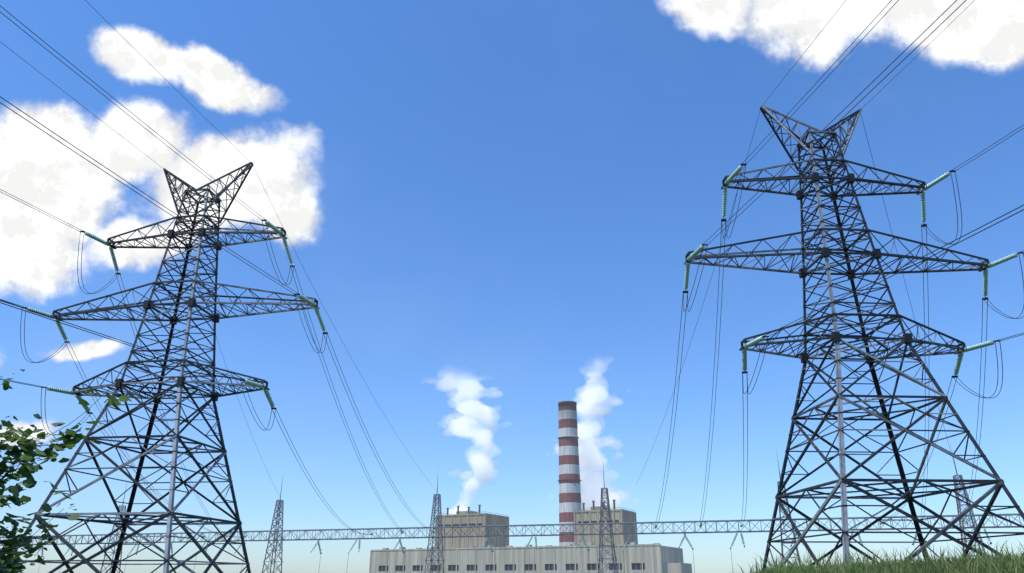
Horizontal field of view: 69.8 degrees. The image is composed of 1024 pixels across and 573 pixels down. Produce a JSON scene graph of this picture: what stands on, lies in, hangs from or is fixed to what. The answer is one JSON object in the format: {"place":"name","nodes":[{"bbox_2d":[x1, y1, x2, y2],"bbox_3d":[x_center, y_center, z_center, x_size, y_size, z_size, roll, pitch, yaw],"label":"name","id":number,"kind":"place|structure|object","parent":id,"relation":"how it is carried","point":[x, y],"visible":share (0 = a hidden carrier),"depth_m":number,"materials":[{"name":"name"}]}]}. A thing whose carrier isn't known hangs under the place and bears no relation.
{"place":"outdoors","nodes":[
{"label":"outdoors","id":0,"kind":"place"},
{"bbox_2d":[0,0,1023,572],"label":"sky","id":1,"kind":"structure","parent":0,"point":[495,209],"materials":[{"name":"blue"}]},
{"bbox_3d":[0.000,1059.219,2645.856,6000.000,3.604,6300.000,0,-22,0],"label":"ground","id":2,"kind":"structure","parent":0,"visible":0},
{"bbox_2d":[0,369,131,572],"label":"tree","id":3,"kind":"object","parent":2,"relation":"on","point":[70,439],"visible":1,"depth_m":7.50,"materials":[{"name":"green plant"}]},
{"bbox_2d":[0,0,435,572],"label":"pylon","id":4,"kind":"object","parent":2,"relation":"on","point":[120,385],"visible":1,"depth_m":71.15,"materials":[{"name":"metal"}]},
{"bbox_2d":[0,443,1023,572],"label":"switchyard gantry","id":5,"kind":"object","parent":2,"relation":"on","point":[972,515],"visible":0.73,"depth_m":133.64,"materials":[{"name":"metal"}]},
{"bbox_2d":[369,542,691,572],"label":"power plant building","id":6,"kind":"structure","parent":2,"relation":"on","point":[641,558],"depth_m":626.38,"materials":[{"name":"concrete"}]},
{"bbox_2d":[435,505,508,547],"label":"power plant boiler house","id":7,"kind":"structure","parent":6,"relation":"on","point":[467,518],"depth_m":689.00,"materials":[{"name":"concrete"}]},
{"bbox_2d":[574,500,637,545],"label":"power plant boiler house","id":8,"kind":"structure","parent":6,"relation":"on","point":[592,515],"depth_m":632.75,"materials":[{"name":"concrete"}]},
{"bbox_2d":[557,401,581,545],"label":"smokestack","id":9,"kind":"object","parent":2,"relation":"on","point":[569,480],"visible":0.82,"depth_m":730.46,"materials":[{"name":"concrete"}]},
{"bbox_2d":[637,0,1023,571],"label":"pylon","id":10,"kind":"object","parent":2,"relation":"on","point":[836,336],"visible":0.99,"depth_m":64.17,"materials":[{"name":"metal"}]},
{"bbox_2d":[729,536,1023,572],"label":"bank grass","id":11,"kind":"structure","parent":2,"relation":"on","point":[999,563],"depth_m":9.99,"materials":[{"name":"green plant"}]}
]}

